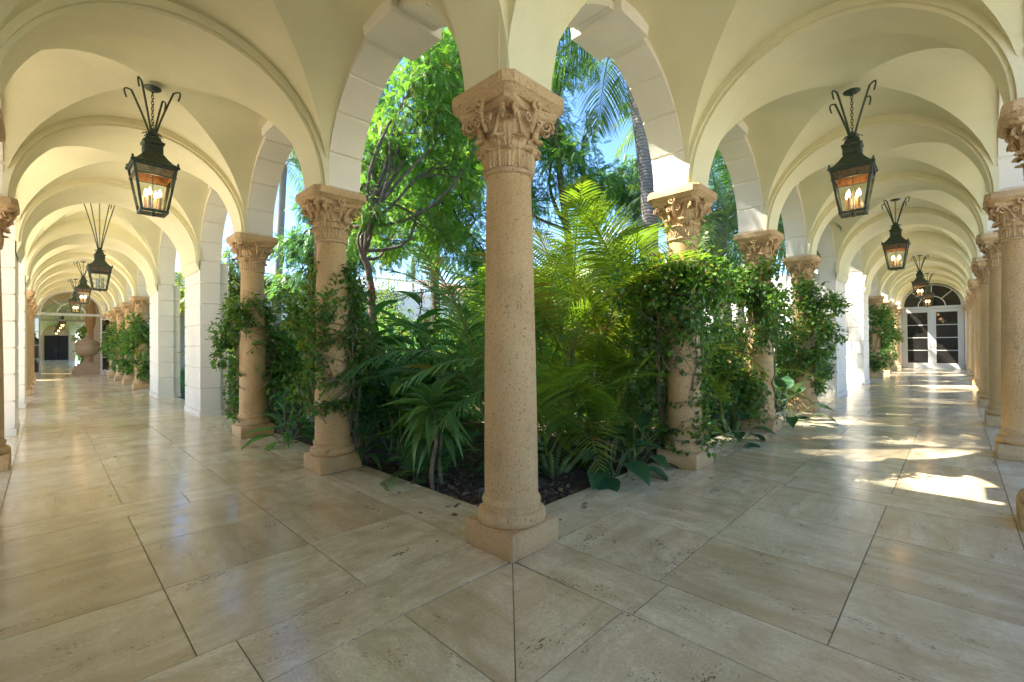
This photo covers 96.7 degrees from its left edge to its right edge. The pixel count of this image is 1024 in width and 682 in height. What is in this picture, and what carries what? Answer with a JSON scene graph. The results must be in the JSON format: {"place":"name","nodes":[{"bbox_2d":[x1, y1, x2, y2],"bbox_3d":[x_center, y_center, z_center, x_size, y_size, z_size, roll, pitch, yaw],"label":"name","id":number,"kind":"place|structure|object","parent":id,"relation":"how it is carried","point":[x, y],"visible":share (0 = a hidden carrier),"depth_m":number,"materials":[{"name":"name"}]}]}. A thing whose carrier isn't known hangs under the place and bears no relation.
{"place":"outdoors","nodes":[
{"label":"outdoors","id":0,"kind":"place"},
{"bbox_2d":[41,359,100,377],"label":"paving","id":1,"kind":"structure","parent":0,"point":[55,368],"depth_m":28.53,"materials":[{"name":"stone"}]},
{"bbox_2d":[71,332,99,373],"bbox_3d":[-21.181,0.592,22.724,1.162,2.052,1.162,-1,-1,44],"label":"urn","id":2,"kind":"object","parent":1,"relation":"on","point":[87,347],"visible":0.98,"depth_m":22.45,"materials":[{"name":"stone"}]},
{"bbox_2d":[85,296,148,361],"bbox_3d":[-21.945,-0.776,22.630,5.770,4.800,5.400,-1,-1,44],"label":"vestibule","id":3,"kind":"object","parent":1,"relation":"on","point":[90,321],"visible":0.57,"depth_m":24.09,"materials":[{"name":"paint"}]},
{"bbox_2d":[75,28,868,342],"label":"sky","id":4,"kind":"structure","parent":0,"point":[609,149],"materials":[{"name":"blue"}]},
{"bbox_2d":[179,383,790,506],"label":"garden soil","id":5,"kind":"structure","parent":0,"point":[573,485],"depth_m":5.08,"materials":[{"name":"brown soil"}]},
{"bbox_2d":[98,321,115,369],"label":"climbing vine","id":6,"kind":"object","parent":5,"relation":"on","point":[109,333],"visible":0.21,"depth_m":19.18,"materials":[{"name":"green plant"}]},
{"bbox_2d":[101,320,124,371],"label":"climbing vine","id":7,"kind":"object","parent":5,"relation":"on","point":[111,343],"visible":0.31,"depth_m":17.42,"materials":[{"name":"green plant"}]},
{"bbox_2d":[115,320,134,375],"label":"climbing vine","id":8,"kind":"object","parent":5,"relation":"on","point":[123,362],"visible":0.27,"depth_m":15.59,"materials":[{"name":"green plant"}]},
{"bbox_2d":[119,311,150,382],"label":"climbing vine","id":9,"kind":"object","parent":5,"relation":"on","point":[138,334],"visible":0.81,"depth_m":13.77,"materials":[{"name":"green plant"}]},
{"bbox_2d":[175,240,307,364],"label":"garden tree","id":10,"kind":"object","parent":5,"relation":"on","point":[232,280],"visible":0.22,"depth_m":19.01,"materials":[{"name":"green plant"}]},
{"bbox_2d":[205,276,314,428],"bbox_3d":[-3.620,0.227,6.723,1.518,2.403,1.114,0,-1,-27],"label":"climbing vine","id":11,"kind":"object","parent":5,"relation":"on","point":[225,341],"visible":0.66,"depth_m":6.51,"materials":[{"name":"green plant"}]},
{"bbox_2d":[241,413,314,449],"bbox_3d":[-2.904,1.261,5.859,1.049,0.636,1.136,-1,-1,44],"label":"cordyline","id":12,"kind":"object","parent":5,"relation":"on","point":[288,436],"visible":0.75,"depth_m":5.82,"materials":[{"name":"green plant"}]},
{"bbox_2d":[255,331,302,432],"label":"ginger plant","id":13,"kind":"object","parent":5,"relation":"on","point":[285,338],"visible":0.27,"depth_m":6.76,"materials":[{"name":"green plant"}]},
{"bbox_2d":[261,314,314,433],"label":"shrub","id":14,"kind":"object","parent":5,"relation":"on","point":[296,360],"visible":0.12,"depth_m":6.63,"materials":[{"name":"green plant"}]},
{"bbox_2d":[273,148,303,339],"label":"tall palm","id":15,"kind":"object","parent":5,"relation":"on","point":[282,196],"visible":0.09,"depth_m":23.79,"materials":[{"name":"green plant"}]},
{"bbox_2d":[264,171,388,306],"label":"garden tree","id":16,"kind":"object","parent":5,"relation":"on","point":[295,242],"visible":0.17,"depth_m":14.25,"materials":[{"name":"green plant"}]},
{"bbox_2d":[278,257,388,444],"bbox_3d":[-1.863,0.252,5.021,1.242,2.294,1.318,-1,-1,44],"label":"climbing vine","id":17,"kind":"object","parent":5,"relation":"on","point":[295,326],"visible":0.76,"depth_m":4.64,"materials":[{"name":"green plant"}]},
{"bbox_2d":[298,358,406,448],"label":"shrub","id":18,"kind":"object","parent":5,"relation":"on","point":[375,405],"visible":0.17,"depth_m":5.72,"materials":[{"name":"green plant"}]},
{"bbox_2d":[308,413,398,472],"bbox_3d":[-1.645,1.153,4.891,0.908,0.704,0.925,-1,-1,44],"label":"cordyline","id":19,"kind":"object","parent":5,"relation":"on","point":[359,429],"visible":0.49,"depth_m":4.95,"materials":[{"name":"green plant"}]},
{"bbox_2d":[363,273,405,328],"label":"shrub","id":20,"kind":"object","parent":5,"relation":"on","point":[392,293],"visible":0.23,"depth_m":16.82,"materials":[{"name":"green plant"}]},
{"bbox_2d":[355,284,449,453],"bbox_3d":[-1.444,0.348,5.713,1.334,2.093,1.175,-1,-1,24],"label":"ginger plant","id":21,"kind":"object","parent":5,"relation":"on","point":[379,307],"visible":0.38,"depth_m":5.57,"materials":[{"name":"green plant"}]},
{"bbox_2d":[378,310,448,353],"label":"shrub","id":22,"kind":"object","parent":5,"relation":"on","point":[405,333],"visible":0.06,"depth_m":10.79,"materials":[{"name":"green plant"}]},
{"bbox_2d":[346,27,485,408],"bbox_3d":[-2.424,-3.036,10.122,5.360,8.932,4.588,-1,-1,44],"label":"garden tree","id":23,"kind":"object","parent":5,"relation":"on","point":[389,152],"visible":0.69,"depth_m":9.34,"materials":[{"name":"green plant"}]},
{"bbox_2d":[363,350,476,461],"bbox_3d":[-0.894,0.749,5.115,1.303,1.273,1.267,0,-1,-30],"label":"ginger plant","id":24,"kind":"object","parent":5,"relation":"on","point":[400,428],"visible":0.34,"depth_m":4.97,"materials":[{"name":"green plant"}]},
{"bbox_2d":[381,347,469,403],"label":"shrub","id":25,"kind":"object","parent":5,"relation":"on","point":[427,381],"visible":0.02,"depth_m":7.14,"materials":[{"name":"green plant"}]},
{"bbox_2d":[377,430,482,490],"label":"dwarf palm","id":26,"kind":"object","parent":5,"relation":"on","point":[408,466],"visible":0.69,"depth_m":4.39,"materials":[{"name":"green plant"}]},
{"bbox_2d":[376,291,484,443],"bbox_3d":[-0.837,0.363,5.916,1.328,2.054,1.509,-1,-1,44],"label":"ginger plant","id":27,"kind":"object","parent":5,"relation":"on","point":[425,314],"visible":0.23,"depth_m":5.70,"materials":[{"name":"green plant"}]},
{"bbox_2d":[379,370,484,489],"bbox_3d":[-0.722,0.821,4.137,0.957,1.103,0.851,-1,-1,35],"label":"cordyline","id":28,"kind":"object","parent":5,"relation":"on","point":[432,396],"visible":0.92,"depth_m":4.08,"materials":[{"name":"green plant"}]},
{"bbox_2d":[401,401,476,485],"bbox_3d":[-0.647,0.978,4.323,0.779,0.791,0.744,0,0,-16],"label":"cordyline","id":29,"kind":"object","parent":5,"relation":"on","point":[449,442],"visible":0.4,"depth_m":4.30,"materials":[{"name":"green plant"}]},
{"bbox_2d":[347,45,534,350],"bbox_3d":[-3.061,-3.950,14.031,7.584,10.882,4.657,-1,0,19],"label":"garden tree","id":30,"kind":"object","parent":5,"relation":"on","point":[473,212],"visible":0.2,"depth_m":12.69,"materials":[{"name":"green plant"}]},
{"bbox_2d":[319,243,569,461],"bbox_3d":[-0.555,0.291,4.793,2.503,2.208,2.371,-1,-1,44],"label":"kentia palm","id":31,"kind":"object","parent":5,"relation":"on","point":[459,361],"visible":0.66,"depth_m":4.39,"materials":[{"name":"green plant"}]},
{"bbox_2d":[149,363,791,440],"bbox_3d":[-0.192,1.371,20.917,24.996,0.848,24.982,-1,-1,44],"label":"ground cover","id":32,"kind":"object","parent":5,"relation":"on","point":[727,408],"visible":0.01,"depth_m":7.67,"materials":[{"name":"green plant"}]},
{"bbox_2d":[384,262,564,412],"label":"areca palm","id":33,"kind":"object","parent":5,"relation":"on","point":[474,304],"visible":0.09,"depth_m":6.42,"materials":[{"name":"green plant"}]},
{"bbox_2d":[470,439,561,485],"bbox_3d":[-0.036,1.214,4.551,0.952,0.599,0.933,-1,-1,44],"label":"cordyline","id":34,"kind":"object","parent":5,"relation":"on","point":[543,470],"visible":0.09,"depth_m":4.53,"materials":[{"name":"green plant"}]},
{"bbox_2d":[453,288,642,473],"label":"areca palm","id":35,"kind":"object","parent":5,"relation":"on","point":[582,414],"visible":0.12,"depth_m":5.18,"materials":[{"name":"green plant"}]},
{"bbox_2d":[451,211,662,432],"bbox_3d":[0.760,-0.412,6.876,3.625,3.612,3.335,-1,0,2],"label":"areca palm","id":36,"kind":"object","parent":5,"relation":"on","point":[540,234],"visible":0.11,"depth_m":6.65,"materials":[{"name":"green plant"}]},
{"bbox_2d":[474,345,670,476],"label":"areca palm","id":37,"kind":"object","parent":5,"relation":"on","point":[552,413],"visible":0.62,"depth_m":4.41,"materials":[{"name":"green plant"}]},
{"bbox_2d":[559,28,603,86],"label":"tall palm","id":38,"kind":"object","parent":5,"relation":"on","point":[584,60],"visible":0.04,"depth_m":13.17,"materials":[{"name":"green plant"}]},
{"bbox_2d":[531,28,635,383],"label":"garden tree","id":39,"kind":"object","parent":5,"relation":"on","point":[556,150],"visible":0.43,"depth_m":13.06,"materials":[{"name":"green plant"}]},
{"bbox_2d":[452,175,714,459],"bbox_3d":[0.765,-0.138,5.356,3.092,3.036,3.271,-1,-1,26],"label":"areca palm","id":40,"kind":"object","parent":5,"relation":"on","point":[541,293],"visible":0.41,"depth_m":5.08,"materials":[{"name":"green plant"}]},
{"bbox_2d":[476,338,726,468],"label":"areca palm","id":41,"kind":"object","parent":5,"relation":"on","point":[628,399],"visible":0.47,"depth_m":4.85,"materials":[{"name":"green plant"}]},
{"bbox_2d":[552,27,658,402],"bbox_3d":[2.477,-4.101,9.570,6.193,11.000,5.578,-1,-1,44],"label":"tall palm","id":42,"kind":"object","parent":5,"relation":"on","point":[645,172],"visible":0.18,"depth_m":10.59,"materials":[{"name":"green plant"}]},
{"bbox_2d":[561,149,664,253],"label":"garden tree","id":43,"kind":"object","parent":5,"relation":"on","point":[631,164],"visible":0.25,"depth_m":14.93,"materials":[{"name":"green plant"}]},
{"bbox_2d":[560,425,668,491],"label":"philodendron","id":44,"kind":"object","parent":5,"relation":"on","point":[599,479],"visible":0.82,"depth_m":4.04,"materials":[{"name":"green plant"}]},
{"bbox_2d":[597,409,679,469],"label":"philodendron","id":45,"kind":"object","parent":5,"relation":"on","point":[644,419],"visible":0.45,"depth_m":4.71,"materials":[{"name":"green plant"}]},
{"bbox_2d":[555,183,778,453],"bbox_3d":[1.398,-0.186,5.665,2.810,3.121,3.167,-1,-1,44],"label":"areca palm","id":46,"kind":"object","parent":5,"relation":"on","point":[574,211],"visible":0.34,"depth_m":4.91,"materials":[{"name":"green plant"}]},
{"bbox_2d":[612,102,729,180],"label":"tall palm","id":47,"kind":"object","parent":5,"relation":"on","point":[629,136],"visible":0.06,"depth_m":16.48,"materials":[{"name":"green plant"}]},
{"bbox_2d":[599,235,749,459],"bbox_3d":[1.795,0.158,4.802,1.361,2.414,1.364,-1,-1,44],"label":"climbing vine","id":48,"kind":"object","parent":5,"relation":"on","point":[707,287],"visible":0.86,"depth_m":4.60,"materials":[{"name":"green plant"}]},
{"bbox_2d":[666,158,785,331],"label":"garden tree","id":49,"kind":"object","parent":5,"relation":"on","point":[727,185],"visible":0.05,"depth_m":14.93,"materials":[{"name":"green plant"}]},
{"bbox_2d":[619,150,844,351],"bbox_3d":[5.226,-1.940,11.558,5.312,6.652,5.168,-1,-1,44],"label":"tall palm","id":50,"kind":"object","parent":5,"relation":"on","point":[723,214],"visible":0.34,"depth_m":11.33,"materials":[{"name":"green plant"}]},
{"bbox_2d":[707,413,775,447],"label":"philodendron","id":51,"kind":"object","parent":5,"relation":"on","point":[738,436],"visible":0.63,"depth_m":5.67,"materials":[{"name":"green plant"}]},
{"bbox_2d":[701,245,795,426],"bbox_3d":[3.167,0.036,6.249,1.082,2.661,2.186,-1,-1,44],"label":"climbing vine","id":52,"kind":"object","parent":5,"relation":"on","point":[771,300],"visible":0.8,"depth_m":6.24,"materials":[{"name":"green plant"}]},
{"bbox_2d":[701,343,832,432],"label":"areca palm","id":53,"kind":"object","parent":5,"relation":"on","point":[734,422],"visible":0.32,"depth_m":6.34,"materials":[{"name":"green plant"}]},
{"bbox_2d":[774,375,837,427],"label":"philodendron","id":54,"kind":"object","parent":5,"relation":"on","point":[786,382],"visible":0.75,"depth_m":7.04,"materials":[{"name":"green plant"}]},
{"bbox_2d":[773,271,854,400],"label":"climbing vine","id":55,"kind":"object","parent":5,"relation":"on","point":[821,331],"visible":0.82,"depth_m":8.16,"materials":[{"name":"green plant"}]},
{"bbox_2d":[868,303,900,372],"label":"climbing vine","id":56,"kind":"object","parent":5,"relation":"on","point":[881,316],"visible":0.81,"depth_m":15.55,"materials":[{"name":"green plant"}]},
{"bbox_2d":[881,304,904,369],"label":"climbing vine","id":57,"kind":"object","parent":5,"relation":"on","point":[895,353],"visible":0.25,"depth_m":17.30,"materials":[{"name":"green plant"}]},
{"bbox_2d":[148,271,848,370],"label":"wing","id":58,"kind":"structure","parent":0,"point":[411,303],"depth_m":30.29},
{"bbox_2d":[356,275,430,293],"bbox_3d":[-8.881,-3.918,31.538,0.240,0.900,8.600,-1,-1,44],"label":"balustrade","id":59,"kind":"object","parent":58,"relation":"on","point":[391,280],"visible":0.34,"depth_m":32.27,"materials":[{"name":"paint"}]},
{"bbox_2d":[0,368,1023,681],"bbox_3d":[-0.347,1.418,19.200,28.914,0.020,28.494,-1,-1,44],"label":"floor","id":60,"kind":"structure","parent":0,"point":[758,588],"depth_m":2.62,"materials":[{"name":"beige tile"}]},
{"bbox_2d":[0,196,19,471],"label":"column","id":61,"kind":"structure","parent":60,"relation":"on","point":[9,210],"depth_m":4.75,"materials":[{"name":"beige stone"}]},
{"bbox_2d":[26,290,34,395],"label":"column","id":62,"kind":"structure","parent":60,"relation":"on","point":[30,296],"depth_m":12.24,"materials":[{"name":"beige stone"}]},
{"bbox_2d":[28,298,35,388],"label":"column","id":63,"kind":"structure","parent":60,"relation":"on","point":[31,305],"depth_m":14.06,"materials":[{"name":"beige stone"}]},
{"bbox_2d":[30,304,36,384],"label":"column","id":64,"kind":"structure","parent":60,"relation":"on","point":[31,318],"depth_m":15.86,"materials":[{"name":"beige stone"}]},
{"bbox_2d":[112,307,124,380],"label":"column","id":65,"kind":"structure","parent":60,"relation":"on","point":[118,312],"depth_m":17.48,"materials":[{"name":"beige stone"}]},
{"bbox_2d":[119,302,134,384],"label":"column","id":66,"kind":"structure","parent":60,"relation":"on","point":[126,307],"depth_m":15.67,"materials":[{"name":"beige stone"}]},
{"bbox_2d":[129,296,149,388],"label":"column","id":67,"kind":"structure","parent":60,"relation":"on","point":[141,305],"depth_m":13.90,"materials":[{"name":"beige stone"}]},
{"bbox_2d":[226,232,277,438],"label":"column","id":68,"kind":"structure","parent":60,"relation":"on","point":[252,252],"depth_m":6.37,"materials":[{"name":"beige stone"}]},
{"bbox_2d":[295,184,366,474],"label":"column","id":69,"kind":"structure","parent":60,"relation":"on","point":[330,211],"depth_m":4.57,"materials":[{"name":"beige stone"}]},
{"bbox_2d":[452,69,563,562],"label":"column","id":70,"kind":"structure","parent":60,"relation":"on","point":[508,117],"depth_m":2.76,"materials":[{"name":"beige stone"}]},
{"bbox_2d":[492,0,507,68],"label":"arcade corner","id":71,"kind":"object","parent":70,"relation":"on","point":[495,16],"visible":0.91,"depth_m":2.65,"materials":[{"name":"beige paint"}]},
{"bbox_2d":[647,182,716,470],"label":"column","id":72,"kind":"structure","parent":60,"relation":"on","point":[682,209],"depth_m":4.60,"materials":[{"name":"beige stone"}]},
{"bbox_2d":[733,229,783,431],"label":"column","id":73,"kind":"structure","parent":60,"relation":"on","point":[755,245],"depth_m":6.45,"materials":[{"name":"beige stone"}]},
{"bbox_2d":[499,0,1023,397],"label":"arcade","id":74,"kind":"object","parent":60,"relation":"on","point":[746,87],"visible":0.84,"depth_m":4.66,"materials":[{"name":"beige paint"}]},
{"bbox_2d":[827,80,877,218],"bbox_3d":[3.586,-1.978,4.796,0.429,1.351,0.429,-1,-1,42],"label":"lantern","id":75,"kind":"object","parent":74,"relation":"hanging from","point":[853,165],"visible":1,"depth_m":4.75,"materials":[{"name":"metal"}]},
{"bbox_2d":[881,196,910,270],"bbox_3d":[7.138,-1.979,8.471,0.429,1.351,0.429,-1,-1,44],"label":"lantern","id":76,"kind":"object","parent":74,"relation":"hanging from","point":[895,241],"visible":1,"depth_m":8.43,"materials":[{"name":"metal"}]},
{"bbox_2d":[911,255,928,297],"bbox_3d":[12.565,-1.981,14.031,0.429,1.351,0.429,-1,-1,44],"label":"lantern","id":77,"kind":"object","parent":74,"relation":"hanging from","point":[919,281],"visible":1,"depth_m":13.99,"materials":[{"name":"metal"}]},
{"bbox_2d":[902,283,964,369],"bbox_3d":[18.904,-0.673,20.505,2.060,3.850,0.119,-1,-1,44],"label":"door frame","id":78,"kind":"structure","parent":74,"relation":"attached to","point":[933,336],"depth_m":20.44,"materials":[{"name":"white paint"}]},
{"bbox_2d":[903,309,932,368],"bbox_3d":[18.555,-0.098,20.834,0.975,2.690,0.101,-1,-1,44],"label":"door leaf","id":79,"kind":"structure","parent":78,"relation":"in","point":[917,324],"depth_m":20.84,"materials":[{"name":"white paint"}]},
{"bbox_2d":[932,307,962,368],"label":"door leaf","id":80,"kind":"structure","parent":78,"relation":"in","point":[947,342],"depth_m":20.16,"materials":[{"name":"white paint"}]},
{"bbox_2d":[782,255,821,411],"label":"column","id":81,"kind":"structure","parent":60,"relation":"on","point":[807,265],"depth_m":8.29,"materials":[{"name":"beige stone"}]},
{"bbox_2d":[868,296,884,377],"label":"column","id":82,"kind":"structure","parent":60,"relation":"on","point":[875,301],"depth_m":15.67,"materials":[{"name":"beige stone"}]},
{"bbox_2d":[894,307,902,368],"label":"column","id":83,"kind":"structure","parent":60,"relation":"on","point":[898,314],"depth_m":21.00,"materials":[{"name":"beige stone"}]},
{"bbox_2d":[965,296,971,376],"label":"column","id":84,"kind":"structure","parent":60,"relation":"on","point":[970,309],"depth_m":15.91,"materials":[{"name":"beige stone"}]},
{"bbox_2d":[966,290,974,380],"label":"column","id":85,"kind":"structure","parent":60,"relation":"on","point":[972,302],"depth_m":14.06,"materials":[{"name":"beige stone"}]},
{"bbox_2d":[968,279,979,389],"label":"column","id":86,"kind":"structure","parent":60,"relation":"on","point":[973,285],"depth_m":11.57,"materials":[{"name":"beige stone"}]},
{"bbox_2d":[971,264,981,400],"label":"column","id":87,"kind":"structure","parent":60,"relation":"on","point":[974,272],"depth_m":9.26,"materials":[{"name":"beige stone"}]},
{"bbox_2d":[971,257,988,406],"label":"column","id":88,"kind":"structure","parent":60,"relation":"on","point":[980,267],"depth_m":8.59,"materials":[{"name":"beige stone"}]},
{"bbox_2d":[976,232,1001,426],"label":"column","id":89,"kind":"structure","parent":60,"relation":"on","point":[989,245],"depth_m":6.64,"materials":[{"name":"beige stone"}]},
{"bbox_2d":[982,187,1023,461],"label":"column","id":90,"kind":"structure","parent":60,"relation":"on","point":[1004,209],"depth_m":4.78,"materials":[{"name":"beige stone"}]},
{"bbox_2d":[997,97,1023,531],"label":"column","id":91,"kind":"structure","parent":60,"relation":"on","point":[1010,128],"depth_m":3.04,"materials":[{"name":"beige stone"}]},
{"label":"ground","id":92,"kind":"structure","parent":0,"visible":0},
{"bbox_2d":[391,233,443,334],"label":"tall palm","id":93,"kind":"object","parent":92,"relation":"on","point":[412,268],"visible":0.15,"depth_m":33.75,"materials":[{"name":"green plant"}]},
{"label":"terrace","id":94,"kind":"structure","parent":0,"visible":0},
{"bbox_2d":[41,292,99,364],"bbox_3d":[-37.524,-0.396,37.381,37.960,5.150,3.650,-1,-1,44],"label":"arcade","id":95,"kind":"object","parent":94,"relation":"on","point":[48,329],"visible":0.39,"depth_m":34.78,"materials":[{"name":"beige paint"}]},
{"bbox_2d":[44,336,68,359],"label":"panelled door","id":96,"kind":"structure","parent":95,"relation":"attached to","point":[50,347],"depth_m":50.57,"materials":[{"name":"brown wood"}]},
{"bbox_2d":[44,336,55,359],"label":"door leaf","id":97,"kind":"structure","parent":96,"relation":"in","point":[49,341],"depth_m":50.26,"materials":[{"name":"brown wood"}]},
{"bbox_2d":[57,336,68,359],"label":"door leaf","id":98,"kind":"structure","parent":96,"relation":"in","point":[62,341],"depth_m":50.95,"materials":[{"name":"brown wood"}]},
{"bbox_2d":[0,0,516,436],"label":"arcade","id":99,"kind":"object","parent":94,"relation":"on","point":[264,88],"visible":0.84,"depth_m":4.74,"materials":[{"name":"beige paint"}]},
{"bbox_2d":[33,291,109,377],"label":"fanlight window","id":100,"kind":"structure","parent":99,"relation":"attached to","point":[104,364],"depth_m":20.00,"materials":[{"name":"white paint"}]},
{"bbox_2d":[33,314,40,377],"bbox_3d":[-20.087,0.226,19.233,0.044,2.690,0.975,0,-1,-33],"label":"door leaf","id":101,"kind":"structure","parent":100,"relation":"in","point":[37,322],"depth_m":19.36,"materials":[{"name":"white paint"}]},
{"bbox_2d":[100,316,109,374],"bbox_3d":[-18.553,0.225,20.822,0.975,2.690,0.044,-1,-1,26],"label":"door leaf","id":102,"kind":"structure","parent":100,"relation":"in","point":[103,360],"depth_m":20.94,"materials":[{"name":"white paint"}]},
{"bbox_2d":[68,279,81,313],"bbox_3d":[-16.925,-1.735,17.660,0.429,1.351,0.429,-1,-1,44],"label":"lantern","id":103,"kind":"object","parent":99,"relation":"hanging from","point":[73,300],"visible":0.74,"depth_m":17.60,"materials":[{"name":"metal"}]},
{"bbox_2d":[73,261,91,304],"bbox_3d":[-13.232,-1.797,14.057,0.429,1.351,0.429,-1,-1,44],"label":"lantern","id":104,"kind":"object","parent":99,"relation":"hanging from","point":[83,287],"visible":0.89,"depth_m":14.02,"materials":[{"name":"metal"}]},
{"bbox_2d":[84,203,114,291],"bbox_3d":[-8.467,-1.981,9.350,0.528,1.940,0.527,-1,-1,34],"label":"lantern","id":105,"kind":"object","parent":99,"relation":"hanging from","point":[99,264],"visible":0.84,"depth_m":9.31,"materials":[{"name":"metal"}]},
{"bbox_2d":[123,76,180,217],"bbox_3d":[-3.703,-1.955,4.694,0.429,1.351,0.429,-1,-1,43],"label":"lantern","id":106,"kind":"object","parent":99,"relation":"hanging from","point":[151,163],"visible":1,"depth_m":4.66,"materials":[{"name":"metal"}]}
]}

